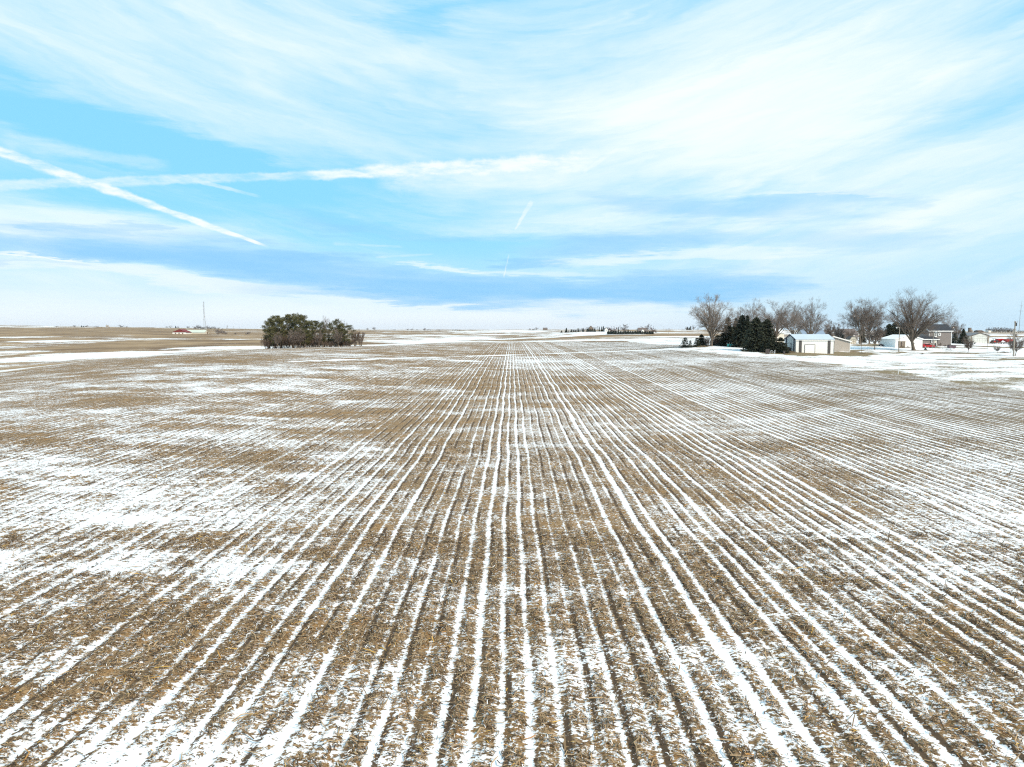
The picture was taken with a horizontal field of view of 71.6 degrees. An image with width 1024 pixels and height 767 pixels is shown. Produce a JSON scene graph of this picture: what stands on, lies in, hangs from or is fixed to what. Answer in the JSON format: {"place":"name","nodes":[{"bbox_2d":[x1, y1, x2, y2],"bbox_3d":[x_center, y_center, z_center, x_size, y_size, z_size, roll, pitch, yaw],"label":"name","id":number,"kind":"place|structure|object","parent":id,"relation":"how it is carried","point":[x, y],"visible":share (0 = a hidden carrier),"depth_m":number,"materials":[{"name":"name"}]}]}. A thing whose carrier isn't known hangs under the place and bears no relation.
{"place":"outdoors","nodes":[
{"label":"outdoors","id":0,"kind":"place"},
{"bbox_2d":[0,325,1023,766],"bbox_3d":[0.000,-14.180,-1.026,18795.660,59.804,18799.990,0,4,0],"label":"ground","id":1,"kind":"structure","parent":0,"point":[490,389],"depth_m":36.03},
{"bbox_2d":[172,329,190,333],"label":"red roof barn","id":2,"kind":"structure","parent":1,"relation":"on","point":[181,331],"depth_m":982.52,"materials":[{"name":"white"}]},
{"bbox_2d":[188,330,208,333],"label":"long barn","id":3,"kind":"structure","parent":1,"relation":"on","point":[198,331],"depth_m":999.61,"materials":[{"name":"white metal"}]},
{"bbox_2d":[260,338,271,348],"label":"shrub","id":4,"kind":"object","parent":1,"relation":"on","point":[264,342],"visible":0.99,"depth_m":285.03,"materials":[{"name":"brown plant"}]},
{"bbox_2d":[260,318,277,348],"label":"pine tree","id":5,"kind":"object","parent":1,"relation":"on","point":[267,324],"visible":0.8,"depth_m":288.50,"materials":[{"name":"green plant"}]},
{"bbox_2d":[265,326,274,348],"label":"pine tree","id":6,"kind":"object","parent":1,"relation":"on","point":[269,333],"visible":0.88,"depth_m":286.19,"materials":[{"name":"green plant"}]},
{"bbox_2d":[266,315,283,345],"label":"pine tree","id":7,"kind":"object","parent":1,"relation":"on","point":[274,317],"visible":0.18,"depth_m":294.92,"materials":[{"name":"green plant"}]},
{"bbox_2d":[272,331,282,348],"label":"bare tree","id":8,"kind":"object","parent":1,"relation":"on","point":[275,339],"visible":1,"depth_m":283.12,"materials":[{"name":"brown plant"}]},
{"bbox_2d":[272,316,286,347],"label":"pine tree","id":9,"kind":"object","parent":1,"relation":"on","point":[279,321],"visible":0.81,"depth_m":288.44,"materials":[{"name":"green plant"}]},
{"bbox_2d":[280,334,288,347],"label":"shrub","id":10,"kind":"object","parent":1,"relation":"on","point":[285,343],"visible":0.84,"depth_m":287.26,"materials":[{"name":"brown plant"}]},
{"bbox_2d":[281,314,295,347],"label":"pine tree","id":11,"kind":"object","parent":1,"relation":"on","point":[287,321],"visible":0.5,"depth_m":292.58,"materials":[{"name":"green plant"}]},
{"bbox_2d":[286,330,296,343],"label":"bare tree","id":12,"kind":"object","parent":1,"relation":"on","point":[293,338],"visible":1,"depth_m":283.00,"materials":[{"name":"brown plant"}]},
{"bbox_2d":[289,313,304,347],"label":"pine tree","id":13,"kind":"object","parent":1,"relation":"on","point":[298,317],"visible":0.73,"depth_m":290.46,"materials":[{"name":"green plant"}]},
{"bbox_2d":[293,328,305,343],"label":"bare tree","id":14,"kind":"object","parent":1,"relation":"on","point":[298,338],"visible":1,"depth_m":284.00,"materials":[{"name":"brown plant"}]},
{"bbox_2d":[298,315,308,347],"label":"pine tree","id":15,"kind":"object","parent":1,"relation":"on","point":[304,321],"visible":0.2,"depth_m":294.80,"materials":[{"name":"green plant"}]},
{"bbox_2d":[300,330,311,346],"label":"pine tree","id":16,"kind":"object","parent":1,"relation":"on","point":[305,340],"visible":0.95,"depth_m":286.59,"materials":[{"name":"green plant"}]},
{"bbox_2d":[302,319,315,346],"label":"pine tree","id":17,"kind":"object","parent":1,"relation":"on","point":[309,326],"visible":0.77,"depth_m":289.32,"materials":[{"name":"green plant"}]},
{"bbox_2d":[310,339,320,346],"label":"shrub","id":18,"kind":"object","parent":1,"relation":"on","point":[314,343],"visible":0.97,"depth_m":287.63,"materials":[{"name":"brown plant"}]},
{"bbox_2d":[311,320,320,344],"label":"pine tree","id":19,"kind":"object","parent":1,"relation":"on","point":[315,324],"visible":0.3,"depth_m":295.07,"materials":[{"name":"green plant"}]},
{"bbox_2d":[313,330,323,342],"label":"bare tree","id":20,"kind":"object","parent":1,"relation":"on","point":[319,339],"visible":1,"depth_m":285.80,"materials":[{"name":"brown plant"}]},
{"bbox_2d":[317,321,327,346],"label":"pine tree","id":21,"kind":"object","parent":1,"relation":"on","point":[321,324],"visible":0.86,"depth_m":289.12,"materials":[{"name":"green plant"}]},
{"bbox_2d":[316,315,332,337],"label":"bare tree","id":22,"kind":"object","parent":1,"relation":"on","point":[326,327],"visible":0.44,"depth_m":301.80,"materials":[{"name":"brown plant"}]},
{"bbox_2d":[324,341,333,346],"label":"shrub","id":23,"kind":"object","parent":1,"relation":"on","point":[330,344],"visible":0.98,"depth_m":285.46,"materials":[{"name":"brown plant"}]},
{"bbox_2d":[325,322,333,346],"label":"pine tree","id":24,"kind":"object","parent":1,"relation":"on","point":[329,330],"visible":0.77,"depth_m":295.34,"materials":[{"name":"green plant"}]},
{"bbox_2d":[329,319,342,346],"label":"pine tree","id":25,"kind":"object","parent":1,"relation":"on","point":[336,322],"visible":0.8,"depth_m":288.19,"materials":[{"name":"green plant"}]},
{"bbox_2d":[333,329,342,342],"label":"bare tree","id":26,"kind":"object","parent":1,"relation":"on","point":[337,337],"visible":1,"depth_m":284.94,"materials":[{"name":"brown plant"}]},
{"bbox_2d":[334,323,346,346],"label":"pine tree","id":27,"kind":"object","parent":1,"relation":"on","point":[340,327],"visible":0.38,"depth_m":292.95,"materials":[{"name":"green plant"}]},
{"bbox_2d":[340,325,355,345],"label":"pine tree","id":28,"kind":"object","parent":1,"relation":"on","point":[349,327],"visible":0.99,"depth_m":287.14,"materials":[{"name":"green plant"}]},
{"bbox_2d":[350,329,358,345],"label":"shrub","id":29,"kind":"object","parent":1,"relation":"on","point":[354,338],"visible":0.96,"depth_m":286.83,"materials":[{"name":"brown plant"}]},
{"bbox_2d":[355,329,364,345],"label":"shrub","id":30,"kind":"object","parent":1,"relation":"on","point":[360,339],"visible":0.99,"depth_m":285.87,"materials":[{"name":"brown plant"}]},
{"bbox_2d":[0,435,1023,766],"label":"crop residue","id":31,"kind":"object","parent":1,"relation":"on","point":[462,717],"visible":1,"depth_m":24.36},
{"bbox_2d":[637,328,646,331],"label":"village house","id":32,"kind":"structure","parent":1,"relation":"on","point":[641,329],"depth_m":984.31,"materials":[{"name":"white wood"}]},
{"bbox_2d":[678,337,689,347],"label":"spruce tree","id":33,"kind":"object","parent":1,"relation":"on","point":[683,345],"visible":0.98,"depth_m":243.38,"materials":[{"name":"green plant"}]},
{"bbox_2d":[693,338,700,346],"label":"spruce tree","id":34,"kind":"object","parent":1,"relation":"on","point":[696,341],"visible":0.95,"depth_m":242.51,"materials":[{"name":"green plant"}]},
{"bbox_2d":[696,334,706,345],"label":"spruce tree","id":35,"kind":"object","parent":1,"relation":"on","point":[701,340],"visible":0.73,"depth_m":245.98,"materials":[{"name":"green plant"}]},
{"bbox_2d":[703,337,713,345],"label":"shrub","id":36,"kind":"object","parent":1,"relation":"on","point":[707,341],"visible":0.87,"depth_m":244.09,"materials":[{"name":"brown plant"}]},
{"bbox_2d":[688,292,737,345],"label":"bare tree","id":37,"kind":"object","parent":1,"relation":"on","point":[711,324],"visible":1,"depth_m":240.99,"materials":[{"name":"brown plant"}]},
{"bbox_2d":[717,317,733,345],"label":"spruce tree","id":38,"kind":"object","parent":1,"relation":"on","point":[724,339],"visible":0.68,"depth_m":243.67,"materials":[{"name":"green plant"}]},
{"bbox_2d":[726,314,745,347],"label":"spruce tree","id":39,"kind":"object","parent":1,"relation":"on","point":[737,334],"visible":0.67,"depth_m":236.82,"materials":[{"name":"green plant"}]},
{"bbox_2d":[737,315,750,347],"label":"spruce tree","id":40,"kind":"object","parent":1,"relation":"on","point":[746,322],"visible":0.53,"depth_m":234.81,"materials":[{"name":"green plant"}]},
{"bbox_2d":[735,298,769,326],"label":"bare tree","id":41,"kind":"object","parent":1,"relation":"on","point":[749,312],"visible":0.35,"depth_m":288.18,"materials":[{"name":"grey plant"}]},
{"bbox_2d":[740,317,768,351],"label":"spruce tree","id":42,"kind":"object","parent":1,"relation":"on","point":[755,337],"visible":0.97,"depth_m":212.43,"materials":[{"name":"green plant"}]},
{"bbox_2d":[760,319,777,343],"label":"spruce tree","id":43,"kind":"object","parent":1,"relation":"on","point":[767,323],"visible":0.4,"depth_m":215.43,"materials":[{"name":"green plant"}]},
{"bbox_2d":[763,336,782,352],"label":"spruce tree","id":44,"kind":"object","parent":1,"relation":"on","point":[771,341],"visible":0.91,"depth_m":207.95,"materials":[{"name":"green plant"}]},
{"bbox_2d":[751,299,803,337],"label":"bare tree","id":45,"kind":"object","parent":1,"relation":"on","point":[777,322],"visible":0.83,"depth_m":247.98,"materials":[{"name":"brown plant"}]},
{"bbox_2d":[775,328,784,341],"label":"village house","id":46,"kind":"structure","parent":1,"relation":"on","point":[781,335],"depth_m":329.28,"materials":[{"name":"white paint"}]},
{"bbox_2d":[772,337,789,352],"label":"spruce tree","id":47,"kind":"object","parent":1,"relation":"on","point":[781,346],"visible":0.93,"depth_m":206.94,"materials":[{"name":"green plant"}]},
{"bbox_2d":[776,301,813,333],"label":"bare tree","id":48,"kind":"object","parent":1,"relation":"on","point":[793,331],"visible":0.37,"depth_m":297.67,"materials":[{"name":"grey plant"}]},
{"bbox_2d":[784,334,834,353],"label":"machine shed","id":49,"kind":"structure","parent":1,"relation":"on","point":[814,343],"depth_m":211.80,"materials":[{"name":"white metal"}]},
{"bbox_2d":[805,345,814,352],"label":"garage door","id":50,"kind":"structure","parent":49,"relation":"in","point":[808,348],"depth_m":211.75,"materials":[{"name":"white paint"}]},
{"bbox_2d":[797,329,824,333],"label":"village house","id":51,"kind":"structure","parent":1,"relation":"on","point":[804,332],"depth_m":401.29,"materials":[{"name":"beige"}]},
{"bbox_2d":[791,297,832,333],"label":"bare tree","id":52,"kind":"object","parent":1,"relation":"on","point":[815,325],"visible":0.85,"depth_m":263.98,"materials":[{"name":"grey plant"}]},
{"bbox_2d":[824,320,835,335],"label":"bare tree","id":53,"kind":"object","parent":1,"relation":"on","point":[830,331],"visible":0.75,"depth_m":288.64,"materials":[{"name":"grey plant"}]},
{"bbox_2d":[833,322,845,337],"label":"bare tree","id":54,"kind":"object","parent":1,"relation":"on","point":[837,334],"visible":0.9,"depth_m":298.35,"materials":[{"name":"grey plant"}]},
{"bbox_2d":[832,336,851,351],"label":"tan garage","id":55,"kind":"structure","parent":1,"relation":"on","point":[841,345],"depth_m":233.68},
{"bbox_2d":[834,329,858,340],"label":"village house","id":56,"kind":"structure","parent":1,"relation":"on","point":[856,333],"depth_m":340.23,"materials":[{"name":"beige"}]},
{"bbox_2d":[845,330,854,337],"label":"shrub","id":57,"kind":"object","parent":1,"relation":"on","point":[848,334],"visible":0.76,"depth_m":313.84,"materials":[{"name":"brown plant"}]},
{"bbox_2d":[846,336,856,343],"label":"gambrel shed","id":58,"kind":"structure","parent":1,"relation":"on","point":[853,339],"depth_m":285.50,"materials":[{"name":"beige wood"}]},
{"bbox_2d":[837,299,886,343],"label":"bare tree","id":59,"kind":"object","parent":1,"relation":"on","point":[857,315],"visible":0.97,"depth_m":283.13,"materials":[{"name":"brown plant"}]},
{"bbox_2d":[857,327,867,342],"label":"spruce tree","id":60,"kind":"object","parent":1,"relation":"on","point":[864,336],"visible":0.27,"depth_m":298.90,"materials":[{"name":"green plant"}]},
{"bbox_2d":[850,299,888,343],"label":"bare tree","id":61,"kind":"object","parent":1,"relation":"on","point":[876,313],"visible":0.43,"depth_m":284.71,"materials":[{"name":"brown plant"}]},
{"bbox_2d":[861,320,886,349],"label":"bare tree","id":62,"kind":"object","parent":1,"relation":"on","point":[873,335],"visible":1,"depth_m":245.96,"materials":[{"name":"grey plant"}]},
{"bbox_2d":[878,324,896,341],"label":"spruce tree","id":63,"kind":"object","parent":1,"relation":"on","point":[889,327],"visible":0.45,"depth_m":310.23,"materials":[{"name":"green plant"}]},
{"bbox_2d":[891,322,904,334],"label":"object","id":64,"kind":"object","parent":1,"relation":"on","point":[896,331],"visible":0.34,"depth_m":309.73,"materials":[{"name":"white"}]},
{"bbox_2d":[880,335,923,347],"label":"white garage","id":65,"kind":"structure","parent":1,"relation":"on","point":[892,341],"depth_m":261.67,"materials":[{"name":"white metal"}]},
{"bbox_2d":[880,285,962,349],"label":"bare tree","id":66,"kind":"object","parent":1,"relation":"on","point":[910,319],"visible":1,"depth_m":242.31,"materials":[{"name":"brown plant"}]},
{"bbox_2d":[922,343,934,347],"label":"parked car","id":67,"kind":"object","parent":1,"relation":"on","point":[925,345],"visible":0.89,"depth_m":261.84,"materials":[{"name":"red metal"}]},
{"bbox_2d":[917,324,952,345],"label":"farmhouse","id":68,"kind":"object","parent":1,"relation":"on","point":[943,335],"visible":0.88,"depth_m":280.38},
{"bbox_2d":[942,316,959,332],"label":"bare tree","id":69,"kind":"object","parent":1,"relation":"on","point":[952,328],"visible":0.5,"depth_m":327.14,"materials":[{"name":"grey plant"}]},
{"bbox_2d":[951,333,957,343],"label":"spruce tree","id":70,"kind":"object","parent":1,"relation":"on","point":[954,338],"visible":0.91,"depth_m":321.09,"materials":[{"name":"green plant"}]},
{"bbox_2d":[952,320,965,340],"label":"bare tree","id":71,"kind":"object","parent":1,"relation":"on","point":[960,330],"visible":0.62,"depth_m":333.07,"materials":[{"name":"grey plant"}]},
{"bbox_2d":[956,328,968,343],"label":"spruce tree","id":72,"kind":"object","parent":1,"relation":"on","point":[962,335],"visible":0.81,"depth_m":316.87,"materials":[{"name":"green plant"}]},
{"bbox_2d":[963,336,975,350],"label":"bare tree","id":73,"kind":"object","parent":1,"relation":"on","point":[967,344],"visible":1,"depth_m":223.43,"materials":[{"name":"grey plant"}]},
{"bbox_2d":[951,332,989,342],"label":"pole barn","id":74,"kind":"structure","parent":1,"relation":"on","point":[980,337],"depth_m":379.20,"materials":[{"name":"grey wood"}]},
{"bbox_2d":[972,334,987,342],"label":"sliding door","id":75,"kind":"structure","parent":74,"relation":"in","point":[979,338],"depth_m":379.16,"materials":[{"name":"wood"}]},
{"bbox_2d":[1006,333,1023,355],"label":"bare tree","id":76,"kind":"object","parent":1,"relation":"on","point":[1018,343],"visible":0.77,"depth_m":193.41,"materials":[{"name":"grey plant"}]},
{"bbox_2d":[1013,321,1017,355],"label":"utility pole","id":77,"kind":"object","parent":1,"relation":"on","point":[1015,324],"visible":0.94,"depth_m":189.48,"materials":[{"name":"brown wood"}]},
{"bbox_2d":[0,0,1023,330],"label":"sky","id":78,"kind":"structure","parent":0,"point":[378,164],"materials":[{"name":"blue"}]},
{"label":"mulch ring","id":79,"kind":"object","parent":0,"visible":0},
{"bbox_2d":[857,325,865,347],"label":"bare tree","id":80,"kind":"object","parent":79,"relation":"on","point":[862,337],"visible":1,"depth_m":225.57,"materials":[{"name":"brown plant"}]}
]}

